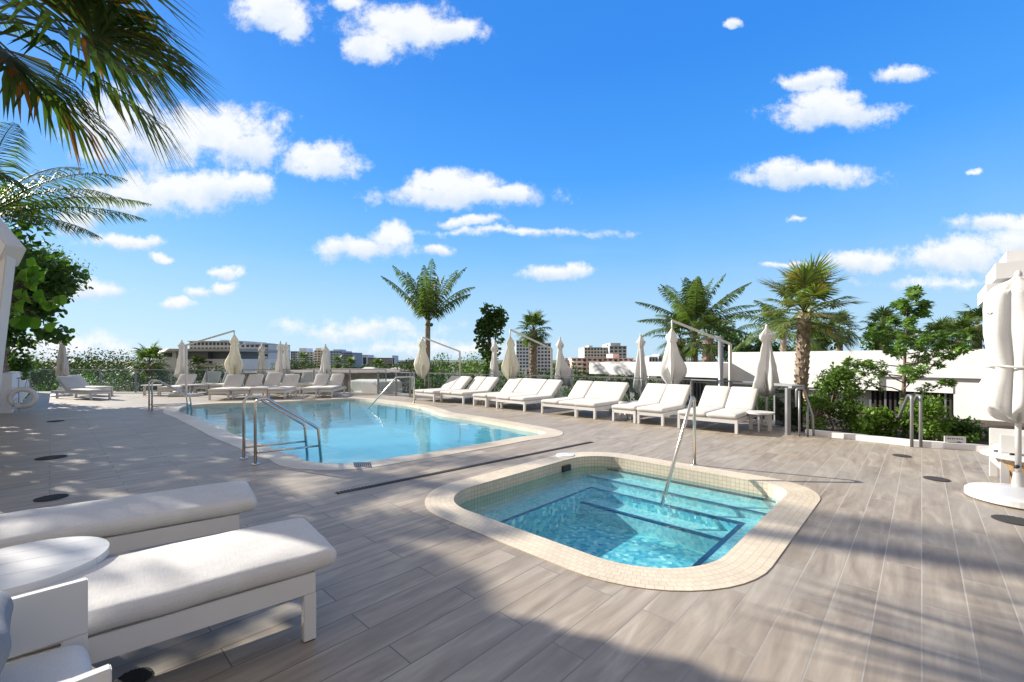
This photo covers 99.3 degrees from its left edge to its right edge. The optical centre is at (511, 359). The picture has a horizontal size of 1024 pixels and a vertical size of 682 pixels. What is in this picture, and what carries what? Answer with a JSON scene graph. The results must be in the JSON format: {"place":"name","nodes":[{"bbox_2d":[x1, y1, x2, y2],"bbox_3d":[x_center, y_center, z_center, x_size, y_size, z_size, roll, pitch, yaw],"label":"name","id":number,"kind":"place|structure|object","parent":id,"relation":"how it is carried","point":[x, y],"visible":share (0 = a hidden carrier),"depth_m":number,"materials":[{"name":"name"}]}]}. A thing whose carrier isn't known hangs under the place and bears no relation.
{"place":"outdoors","nodes":[
{"label":"outdoors","id":0,"kind":"place"},
{"bbox_2d":[157,349,283,391],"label":"building","id":1,"kind":"structure","parent":0,"point":[249,358],"depth_m":62.53,"materials":[{"name":"concrete"}]},
{"bbox_2d":[239,343,289,359],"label":"apartment block","id":2,"kind":"structure","parent":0,"point":[269,346],"depth_m":146.00,"materials":[{"name":"grey concrete"}]},
{"bbox_2d":[224,369,423,392],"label":"flat roofed building","id":3,"kind":"structure","parent":0,"point":[363,374],"depth_m":27.03,"materials":[{"name":"grey concrete"}]},
{"bbox_2d":[180,400,485,433],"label":"water","id":4,"kind":"structure","parent":0,"point":[353,410],"depth_m":12.26,"materials":[{"name":"blue liquid"}]},
{"bbox_2d":[31,360,726,400],"bbox_3d":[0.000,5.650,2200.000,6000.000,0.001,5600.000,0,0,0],"label":"ground","id":5,"kind":"structure","parent":0,"point":[501,361],"depth_m":624.16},
{"bbox_2d":[21,356,85,402],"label":"tree","id":6,"kind":"object","parent":5,"relation":"on","point":[38,377],"visible":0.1,"depth_m":26.68,"materials":[{"name":"green plant"}]},
{"bbox_2d":[20,347,144,403],"bbox_3d":[-34.315,2.168,33.937,8.686,6.990,9.256,0,0,23],"label":"tree","id":7,"kind":"object","parent":5,"relation":"on","point":[75,364],"visible":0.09,"depth_m":34.12,"materials":[{"name":"green plant"}]},
{"bbox_2d":[39,357,125,391],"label":"tree","id":8,"kind":"object","parent":5,"relation":"on","point":[97,371],"visible":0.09,"depth_m":40.08,"materials":[{"name":"green plant"}]},
{"bbox_2d":[69,368,141,391],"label":"tree","id":9,"kind":"object","parent":5,"relation":"on","point":[114,378],"visible":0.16,"depth_m":26.00,"materials":[{"name":"plant"}]},
{"bbox_2d":[71,347,175,391],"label":"tree","id":10,"kind":"object","parent":5,"relation":"on","point":[114,362],"visible":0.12,"depth_m":48.82,"materials":[{"name":"green plant"}]},
{"bbox_2d":[127,341,171,390],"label":"fan palm","id":11,"kind":"object","parent":5,"relation":"on","point":[154,352],"visible":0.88,"depth_m":27.80,"materials":[{"name":"green plant"}]},
{"bbox_2d":[188,340,265,348],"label":"apartment block","id":12,"kind":"structure","parent":5,"relation":"on","point":[223,344],"depth_m":150.00,"materials":[{"name":"grey"}]},
{"bbox_2d":[31,362,727,383],"bbox_3d":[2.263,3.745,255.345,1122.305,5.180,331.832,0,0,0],"label":"woodland","id":13,"kind":"object","parent":5,"relation":"on","point":[454,365],"visible":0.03,"depth_m":173.93,"materials":[{"name":"green plant"}]},
{"bbox_2d":[381,259,474,388],"bbox_3d":[-4.216,0.434,21.473,4.565,10.433,4.353,0,0,0],"label":"coconut palm","id":14,"kind":"object","parent":5,"relation":"on","point":[429,305],"visible":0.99,"depth_m":21.16,"materials":[{"name":"green plant"}]},
{"bbox_2d":[473,302,508,389],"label":"tree","id":15,"kind":"object","parent":5,"relation":"on","point":[488,323],"visible":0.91,"depth_m":20.22,"materials":[{"name":"green plant"}]},
{"bbox_2d":[516,340,529,377],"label":"apartment block","id":16,"kind":"structure","parent":5,"relation":"on","point":[522,354],"depth_m":130.00,"materials":[{"name":"white concrete"}]},
{"bbox_2d":[513,309,552,378],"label":"fan palm","id":17,"kind":"object","parent":5,"relation":"on","point":[532,321],"visible":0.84,"depth_m":23.83,"materials":[{"name":"green plant"}]},
{"bbox_2d":[578,344,607,357],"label":"apartment block","id":18,"kind":"structure","parent":5,"relation":"on","point":[591,352],"depth_m":190.00,"materials":[{"name":"grey"}]},
{"bbox_2d":[565,354,633,379],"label":"apartment block","id":19,"kind":"structure","parent":5,"relation":"on","point":[581,362],"depth_m":120.00,"materials":[{"name":"beige"}]},
{"bbox_2d":[653,311,701,361],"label":"fan palm","id":20,"kind":"object","parent":5,"relation":"on","point":[680,341],"visible":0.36,"depth_m":24.64,"materials":[{"name":"green plant"}]},
{"bbox_2d":[636,273,761,361],"bbox_3d":[10.351,0.531,24.023,7.048,10.238,6.757,0,0,0],"label":"coconut palm","id":21,"kind":"object","parent":5,"relation":"on","point":[696,303],"visible":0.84,"depth_m":23.48,"materials":[{"name":"green plant"}]},
{"bbox_2d":[681,311,736,361],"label":"fan palm","id":22,"kind":"object","parent":5,"relation":"on","point":[709,349],"visible":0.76,"depth_m":22.25,"materials":[{"name":"green plant"}]},
{"bbox_2d":[689,315,760,361],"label":"tree","id":23,"kind":"object","parent":5,"relation":"on","point":[735,338],"visible":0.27,"depth_m":26.40,"materials":[{"name":"green plant"}]},
{"bbox_2d":[730,300,857,351],"bbox_3d":[12.041,1.444,19.165,4.664,8.413,5.236,0,0,0],"label":"coconut palm","id":24,"kind":"object","parent":5,"relation":"on","point":[783,345],"visible":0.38,"depth_m":18.90,"materials":[{"name":"green plant"}]},
{"bbox_2d":[589,349,1005,421],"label":"white building","id":25,"kind":"structure","parent":5,"relation":"on","point":[966,371],"depth_m":12.67,"materials":[{"name":"paint"}]},
{"bbox_2d":[824,309,863,350],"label":"fan palm","id":26,"kind":"object","parent":5,"relation":"on","point":[834,322],"visible":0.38,"depth_m":26.78,"materials":[{"name":"green plant"}]},
{"bbox_2d":[858,305,904,349],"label":"fan palm","id":27,"kind":"object","parent":5,"relation":"on","point":[886,312],"visible":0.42,"depth_m":25.80,"materials":[{"name":"green plant"}]},
{"bbox_2d":[858,325,934,350],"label":"tree","id":28,"kind":"object","parent":5,"relation":"on","point":[874,345],"visible":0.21,"depth_m":26.61,"materials":[{"name":"green plant"}]},
{"bbox_2d":[922,316,954,348],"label":"fan palm","id":29,"kind":"object","parent":5,"relation":"on","point":[933,325],"visible":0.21,"depth_m":25.87,"materials":[{"name":"green plant"}]},
{"bbox_2d":[936,312,984,349],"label":"fan palm","id":30,"kind":"object","parent":5,"relation":"on","point":[953,325],"visible":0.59,"depth_m":23.73,"materials":[{"name":"green plant"}]},
{"bbox_2d":[951,303,983,348],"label":"fan palm","id":31,"kind":"object","parent":5,"relation":"on","point":[976,313],"visible":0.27,"depth_m":24.86,"materials":[{"name":"green plant"}]},
{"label":"deck side","id":32,"kind":"structure","parent":5,"relation":"on","visible":0},
{"bbox_2d":[0,181,64,286],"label":"tree","id":33,"kind":"object","parent":32,"relation":"on","point":[36,254],"visible":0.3,"depth_m":12.77,"materials":[{"name":"green plant"}]},
{"bbox_2d":[0,392,1023,681],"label":"deck","id":34,"kind":"structure","parent":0,"point":[888,566],"depth_m":2.94,"materials":[{"name":"grey wood"}]},
{"bbox_2d":[0,218,25,389],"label":"closed parasol","id":35,"kind":"object","parent":34,"relation":"on","point":[12,250],"visible":1,"depth_m":4.55,"materials":[{"name":"white fabric"}]},
{"bbox_2d":[0,371,28,412],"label":"white wall","id":36,"kind":"structure","parent":34,"relation":"on","point":[9,381],"depth_m":11.86,"materials":[{"name":"paint"}]},
{"bbox_2d":[5,376,39,411],"bbox_3d":[-13.031,0.928,11.598,0.631,0.956,0.197,0,0,-38],"label":"life ring","id":37,"kind":"object","parent":36,"relation":"attached to","point":[12,403],"visible":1,"depth_m":11.57,"materials":[{"name":"white plastic"}]},
{"bbox_2d":[6,331,41,379],"bbox_3d":[-17.074,0.664,14.395,1.900,3.574,2.089,0,0,10],"label":"shrub","id":38,"kind":"object","parent":36,"relation":"on","point":[25,366],"visible":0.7,"depth_m":14.69,"materials":[{"name":"green plant"}]},
{"bbox_2d":[3,236,93,372],"bbox_3d":[-16.272,-0.872,13.634,4.080,6.676,3.793,0,0,21],"label":"tree","id":39,"kind":"object","parent":36,"relation":"on","point":[59,280],"visible":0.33,"depth_m":14.11,"materials":[{"name":"green plant"}]},
{"bbox_2d":[6,219,93,356],"bbox_3d":[-17.875,-1.374,15.928,4.910,7.650,4.261,0,0,0],"label":"tree","id":40,"kind":"object","parent":36,"relation":"on","point":[47,247],"visible":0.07,"depth_m":16.00,"materials":[{"name":"green plant"}]},
{"bbox_2d":[9,257,66,331],"bbox_3d":[-7.615,0.114,6.330,2.250,3.153,0.671,0,0,10],"label":"sea grape branch","id":41,"kind":"object","parent":34,"relation":"on","point":[31,282],"visible":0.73,"depth_m":6.18,"materials":[{"name":"green plant"}]},
{"bbox_2d":[0,536,108,595],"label":"side table","id":42,"kind":"object","parent":34,"relation":"on","point":[24,567],"visible":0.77,"depth_m":2.06,"materials":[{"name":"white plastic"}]},
{"bbox_2d":[0,577,111,681],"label":"armchair","id":43,"kind":"object","parent":34,"relation":"on","point":[44,617],"visible":1,"depth_m":1.53,"materials":[{"name":"white metal"}]},
{"bbox_2d":[0,591,13,673],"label":"pillow","id":44,"kind":"object","parent":43,"relation":"on","point":[6,605],"visible":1,"depth_m":1.24,"materials":[{"name":"grey fabric"}]},
{"bbox_2d":[50,341,72,396],"bbox_3d":[-17.883,0.199,17.298,0.640,2.502,0.640,0,0,-8],"label":"closed parasol","id":45,"kind":"object","parent":34,"relation":"on","point":[62,365],"visible":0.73,"depth_m":17.22,"materials":[{"name":"white fabric"}]},
{"bbox_2d":[0,122,151,241],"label":"coconut palm","id":46,"kind":"object","parent":34,"relation":"on","point":[5,197],"visible":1,"depth_m":11.24,"materials":[{"name":"green plant"}]},
{"bbox_2d":[51,376,110,399],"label":"sunbed","id":47,"kind":"object","parent":34,"relation":"on","point":[72,385],"visible":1,"depth_m":16.11,"materials":[{"name":"white metal"}]},
{"bbox_2d":[0,0,225,185],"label":"fan palm","id":48,"kind":"object","parent":34,"relation":"on","point":[103,19],"visible":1,"depth_m":5.48,"materials":[{"name":"green plant"}]},
{"bbox_2d":[0,480,256,554],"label":"sunbed","id":49,"kind":"object","parent":34,"relation":"on","point":[132,522],"visible":0.9,"depth_m":2.85,"materials":[{"name":"white fabric"}]},
{"bbox_2d":[114,667,152,681],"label":"floor drain","id":50,"kind":"object","parent":34,"relation":"on","point":[142,674],"visible":1,"depth_m":1.98,"materials":[{"name":"grey metal"}]},
{"bbox_2d":[148,379,191,411],"bbox_3d":[-9.910,1.180,12.629,0.630,1.209,1.005,0,0,43],"label":"pool handrail","id":51,"kind":"object","parent":34,"relation":"on","point":[173,388],"visible":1,"depth_m":12.47,"materials":[{"name":"silver metal"}]},
{"bbox_2d":[5,518,336,664],"bbox_3d":[-1.991,1.051,1.852,2.237,0.798,0.660,0,0,-40],"label":"sunbed","id":52,"kind":"object","parent":34,"relation":"on","point":[142,599],"visible":0.84,"depth_m":2.03,"materials":[{"name":"white fabric"}]},
{"bbox_2d":[159,374,197,396],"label":"sunbed","id":53,"kind":"object","parent":34,"relation":"on","point":[181,379],"visible":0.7,"depth_m":18.34,"materials":[{"name":"white fabric"}]},
{"bbox_2d":[173,340,188,392],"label":"closed parasol","id":54,"kind":"object","parent":34,"relation":"on","point":[180,366],"visible":0.79,"depth_m":19.06,"materials":[{"name":"white fabric"}]},
{"bbox_2d":[168,330,243,396],"bbox_3d":[-12.165,0.128,17.406,2.564,2.643,0.810,0,0,-8],"label":"boom parasol","id":55,"kind":"object","parent":34,"relation":"on","point":[233,364],"visible":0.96,"depth_m":17.45,"materials":[{"name":"beige fabric"}]},
{"bbox_2d":[190,371,221,393],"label":"sunbed","id":56,"kind":"object","parent":34,"relation":"on","point":[214,377],"visible":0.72,"depth_m":19.33,"materials":[{"name":"white fabric"}]},
{"bbox_2d":[29,369,386,392],"bbox_3d":[-13.494,0.941,19.242,15.939,1.018,0.060,0,0,1],"label":"glass fence","id":57,"kind":"object","parent":34,"relation":"on","point":[207,373],"visible":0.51,"depth_m":19.23,"materials":[{"name":"clear glass"}]},
{"bbox_2d":[208,374,245,399],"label":"sunbed","id":58,"kind":"object","parent":34,"relation":"on","point":[231,381],"visible":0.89,"depth_m":16.83,"materials":[{"name":"white metal"}]},
{"bbox_2d":[232,374,263,398],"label":"sunbed","id":59,"kind":"object","parent":34,"relation":"on","point":[254,380],"visible":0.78,"depth_m":17.13,"materials":[{"name":"white fabric"}]},
{"bbox_2d":[250,372,282,398],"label":"sunbed","id":60,"kind":"object","parent":34,"relation":"on","point":[272,379],"visible":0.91,"depth_m":17.23,"materials":[{"name":"white fabric"}]},
{"bbox_2d":[240,395,322,464],"bbox_3d":[-3.436,1.165,6.530,0.630,1.273,1.005,0,0,43],"label":"pool handrail","id":61,"kind":"object","parent":34,"relation":"on","point":[255,446],"visible":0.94,"depth_m":6.39,"materials":[{"name":"silver metal"}]},
{"bbox_2d":[268,374,301,398],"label":"sunbed","id":62,"kind":"object","parent":34,"relation":"on","point":[289,383],"visible":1,"depth_m":17.25,"materials":[{"name":"white fabric"}]},
{"bbox_2d":[302,374,328,397],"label":"sunbed","id":63,"kind":"object","parent":34,"relation":"on","point":[320,380],"visible":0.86,"depth_m":17.58,"materials":[{"name":"white fabric"}]},
{"bbox_2d":[320,344,331,392],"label":"closed parasol","id":64,"kind":"object","parent":34,"relation":"on","point":[325,367],"visible":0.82,"depth_m":19.11,"materials":[{"name":"white fabric"}]},
{"bbox_2d":[318,373,345,397],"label":"sunbed","id":65,"kind":"object","parent":34,"relation":"on","point":[336,382],"visible":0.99,"depth_m":17.83,"materials":[{"name":"white fabric"}]},
{"bbox_2d":[163,398,562,469],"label":"swimming pool","id":66,"kind":"structure","parent":34,"relation":"in","point":[390,442],"depth_m":11.23,"materials":[{"name":"liquid"}]},
{"bbox_2d":[351,379,401,393],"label":"planter wall","id":67,"kind":"structure","parent":34,"relation":"on","point":[364,385],"depth_m":19.01,"materials":[{"name":"paint"}]},
{"bbox_2d":[414,337,460,378],"bbox_3d":[-2.760,0.268,17.494,2.314,2.363,0.831,0,0,-9],"label":"boom parasol","id":68,"kind":"object","parent":34,"relation":"on","point":[421,363],"visible":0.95,"depth_m":17.15,"materials":[{"name":"beige fabric"}]},
{"bbox_2d":[415,376,471,401],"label":"double sunbed","id":69,"kind":"object","parent":34,"relation":"on","point":[456,382],"visible":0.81,"depth_m":15.83,"materials":[{"name":"white metal"}]},
{"bbox_2d":[335,441,592,493],"bbox_3d":[-0.249,1.445,6.175,4.424,0.014,0.075,0,0,-42],"label":"trench drain","id":70,"kind":"object","parent":34,"relation":"on","point":[403,479],"visible":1,"depth_m":5.67,"materials":[{"name":"grey metal"}]},
{"bbox_2d":[440,376,499,403],"bbox_3d":[-1.366,1.034,15.188,1.164,0.832,2.007,0,0,41],"label":"double sunbed","id":71,"kind":"object","parent":34,"relation":"on","point":[479,384],"visible":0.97,"depth_m":15.11,"materials":[{"name":"white metal"}]},
{"bbox_2d":[489,340,499,390],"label":"closed parasol","id":72,"kind":"object","parent":34,"relation":"on","point":[494,369],"visible":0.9,"depth_m":16.93,"materials":[{"name":"white fabric"}]},
{"bbox_2d":[473,378,522,406],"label":"sunbed","id":73,"kind":"object","parent":34,"relation":"on","point":[510,385],"visible":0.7,"depth_m":14.21,"materials":[{"name":"white metal"}]},
{"bbox_2d":[487,378,536,408],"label":"sunbed","id":74,"kind":"object","parent":34,"relation":"on","point":[523,385],"visible":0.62,"depth_m":13.97,"materials":[{"name":"white metal"}]},
{"bbox_2d":[496,379,563,411],"bbox_3d":[0.632,1.034,13.172,2.007,0.832,1.164,0,0,-45],"label":"double sunbed","id":75,"kind":"object","parent":34,"relation":"on","point":[537,390],"visible":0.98,"depth_m":13.06,"materials":[{"name":"white metal"}]},
{"bbox_2d":[501,329,562,396],"bbox_3d":[0.749,0.193,15.400,2.459,2.514,0.919,0,0,-17],"label":"boom parasol","id":76,"kind":"object","parent":34,"relation":"on","point":[510,366],"visible":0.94,"depth_m":14.94,"materials":[{"name":"beige fabric"}]},
{"bbox_2d":[555,337,573,396],"bbox_3d":[1.841,0.309,15.887,0.818,2.282,0.640,0,0,11],"label":"closed parasol","id":77,"kind":"object","parent":34,"relation":"on","point":[563,368],"visible":0.89,"depth_m":15.82,"materials":[{"name":"white fabric"}]},
{"bbox_2d":[541,381,612,416],"bbox_3d":[1.874,1.034,11.993,1.164,0.832,2.007,0,0,43],"label":"double sunbed","id":78,"kind":"object","parent":34,"relation":"on","point":[585,390],"visible":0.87,"depth_m":12.03,"materials":[{"name":"white metal"}]},
{"bbox_2d":[406,372,760,417],"bbox_3d":[1.056,0.991,14.616,13.665,0.918,0.813,0,0,38],"label":"glass fence","id":79,"kind":"object","parent":34,"relation":"on","point":[691,384],"visible":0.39,"depth_m":13.47,"materials":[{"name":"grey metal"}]},
{"bbox_2d":[574,382,630,418],"bbox_3d":[2.458,1.034,11.437,0.630,0.832,2.007,0,0,43],"label":"sunbed","id":80,"kind":"object","parent":34,"relation":"on","point":[614,393],"visible":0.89,"depth_m":11.33,"materials":[{"name":"white metal"}]},
{"bbox_2d":[425,452,820,591],"bbox_3d":[1.097,1.782,4.667,3.400,0.676,3.900,0,0,43],"label":"hot tub","id":81,"kind":"object","parent":34,"relation":"in","point":[705,529],"visible":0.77,"depth_m":5.07,"materials":[{"name":"liquid"}]},
{"bbox_2d":[660,396,698,507],"bbox_3d":[2.136,1.117,5.540,0.110,1.235,1.250,0,0,40],"label":"grab rail","id":82,"kind":"object","parent":81,"relation":"attached to","point":[693,399],"visible":1,"depth_m":5.65,"materials":[{"name":"silver metal"}]},
{"bbox_2d":[631,333,646,401],"bbox_3d":[4.224,0.296,14.290,0.640,2.309,0.640,0,0,-27],"label":"closed parasol","id":83,"kind":"object","parent":34,"relation":"on","point":[640,372],"visible":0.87,"depth_m":14.23,"materials":[{"name":"white fabric"}]},
{"bbox_2d":[612,383,667,422],"bbox_3d":[3.276,1.034,10.771,2.007,0.832,0.630,0,0,-45],"label":"sunbed","id":84,"kind":"object","parent":34,"relation":"on","point":[652,393],"visible":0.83,"depth_m":10.80,"materials":[{"name":"white metal"}]},
{"bbox_2d":[637,384,692,425],"bbox_3d":[3.707,1.034,10.344,0.630,0.832,2.007,0,0,42],"label":"sunbed","id":85,"kind":"object","parent":34,"relation":"on","point":[674,399],"visible":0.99,"depth_m":10.32,"materials":[{"name":"white metal"}]},
{"bbox_2d":[659,319,731,385],"bbox_3d":[5.049,0.191,11.377,2.222,2.518,0.803,0,0,7],"label":"boom parasol","id":86,"kind":"object","parent":34,"relation":"on","point":[673,369],"visible":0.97,"depth_m":11.51,"materials":[{"name":"white fabric"}]},
{"bbox_2d":[677,386,758,434],"bbox_3d":[4.580,1.034,9.519,1.164,0.832,2.007,0,0,42],"label":"double sunbed","id":87,"kind":"object","parent":34,"relation":"on","point":[726,404],"visible":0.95,"depth_m":9.51,"materials":[{"name":"white metal"}]},
{"bbox_2d":[746,410,774,431],"bbox_3d":[5.091,1.260,8.923,0.517,0.380,0.520,0,0,-17],"label":"side table","id":88,"kind":"object","parent":34,"relation":"on","point":[759,413],"visible":0.98,"depth_m":8.82,"materials":[{"name":"white plastic"}]},
{"bbox_2d":[752,324,780,426],"bbox_3d":[5.658,0.333,9.667,0.640,2.235,0.640,0,0,-33],"label":"closed parasol","id":89,"kind":"object","parent":34,"relation":"on","point":[766,378],"visible":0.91,"depth_m":9.62,"materials":[{"name":"white fabric"}]},
{"bbox_2d":[774,383,804,434],"bbox_3d":[5.773,0.978,9.222,0.379,0.945,1.874,0,0,19],"label":"stair balustrade","id":90,"kind":"object","parent":34,"relation":"on","point":[786,412],"visible":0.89,"depth_m":8.48,"materials":[{"name":"grey metal"}]},
{"bbox_2d":[795,388,814,436],"bbox_3d":[5.870,0.990,8.643,0.307,0.919,1.255,0,0,38],"label":"stair handrail","id":91,"kind":"object","parent":34,"relation":"on","point":[797,398],"visible":0.98,"depth_m":8.20,"materials":[{"name":"grey metal"}]},
{"bbox_2d":[753,406,1023,444],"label":"planting bed","id":92,"kind":"object","parent":34,"relation":"on","point":[998,424],"depth_m":9.56,"materials":[{"name":"green plant"}]},
{"bbox_2d":[696,336,722,385],"bbox_3d":[6.006,1.874,13.200,0.795,5.151,0.150,0,0,0],"label":"lamp post","id":93,"kind":"object","parent":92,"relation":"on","point":[720,360],"visible":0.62,"depth_m":13.13,"materials":[{"name":"grey metal"}]},
{"bbox_2d":[753,251,870,421],"bbox_3d":[7.054,0.973,10.426,2.428,6.966,2.565,0,0,0],"label":"fan palm","id":94,"kind":"object","parent":92,"relation":"on","point":[810,279],"visible":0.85,"depth_m":10.25,"materials":[{"name":"green plant"}]},
{"bbox_2d":[804,389,837,429],"bbox_3d":[6.181,1.140,8.773,0.598,1.073,0.595,0,0,0],"label":"shrub","id":95,"kind":"object","parent":92,"relation":"on","point":[818,420],"visible":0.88,"depth_m":8.71,"materials":[{"name":"green plant"}]},
{"bbox_2d":[803,362,870,430],"bbox_3d":[6.615,0.844,9.040,1.226,1.622,1.229,0,0,0],"label":"shrub","id":96,"kind":"object","parent":92,"relation":"on","point":[834,384],"visible":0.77,"depth_m":8.83,"materials":[{"name":"green plant"}]},
{"bbox_2d":[846,405,902,437],"bbox_3d":[6.915,1.282,8.328,0.875,0.845,0.762,0,0,0],"label":"shrub","id":97,"kind":"object","parent":92,"relation":"on","point":[875,421],"visible":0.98,"depth_m":8.15,"materials":[{"name":"green plant"}]},
{"bbox_2d":[840,284,977,431],"bbox_3d":[7.958,-0.027,8.988,2.122,3.058,2.189,0,0,0],"label":"young tree","id":98,"kind":"object","parent":92,"relation":"on","point":[904,306],"visible":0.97,"depth_m":8.84,"materials":[{"name":"green plant"}]},
{"bbox_2d":[893,394,959,440],"bbox_3d":[7.461,1.169,7.944,0.962,1.082,0.878,0,0,-15],"label":"shrub","id":99,"kind":"object","parent":92,"relation":"on","point":[931,429],"visible":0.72,"depth_m":7.81,"materials":[{"name":"green plant"}]},
{"bbox_2d":[937,415,990,440],"bbox_3d":[8.440,1.391,8.126,0.867,0.721,0.811,0,0,0],"label":"shrub","id":100,"kind":"object","parent":92,"relation":"on","point":[964,427],"visible":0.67,"depth_m":7.98,"materials":[{"name":"green plant"}]},
{"bbox_2d":[805,429,988,451],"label":"planter kerb","id":101,"kind":"structure","parent":34,"relation":"on","point":[926,443],"depth_m":7.42,"materials":[{"name":"paint"}]},
{"bbox_2d":[894,394,922,446],"bbox_3d":[7.016,1.218,7.725,0.179,1.264,1.303,0,0,32],"label":"stair rail","id":102,"kind":"object","parent":34,"relation":"on","point":[912,404],"visible":0.74,"depth_m":7.22,"materials":[{"name":"grey metal"}]},
{"bbox_2d":[964,270,1023,509],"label":"closed parasol","id":103,"kind":"object","parent":34,"relation":"on","point":[998,393],"visible":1,"depth_m":4.39,"materials":[{"name":"white fabric"}]},
{"bbox_2d":[980,448,1023,483],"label":"wooden side table","id":104,"kind":"object","parent":34,"relation":"on","point":[1008,461],"visible":0.48,"depth_m":4.87,"materials":[{"name":"white wood"}]},
{"bbox_2d":[989,428,1023,483],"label":"armchair","id":105,"kind":"object","parent":34,"relation":"on","point":[1002,441],"visible":0.52,"depth_m":4.93,"materials":[{"name":"white fabric"}]},
{"bbox_2d":[0,0,1023,359],"label":"sky","id":106,"kind":"structure","parent":0,"point":[579,159],"materials":[{"name":"blue"}]},
{"bbox_2d":[536,343,550,377],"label":"apartment block","id":107,"kind":"structure","parent":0,"point":[543,357],"depth_m":132.00,"materials":[{"name":"white concrete"}]},
{"bbox_2d":[978,250,1023,305],"bbox_3d":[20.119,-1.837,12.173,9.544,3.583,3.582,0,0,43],"label":"patio umbrella","id":108,"kind":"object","parent":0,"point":[1007,266],"depth_m":14.20,"materials":[{"name":"fabric"}]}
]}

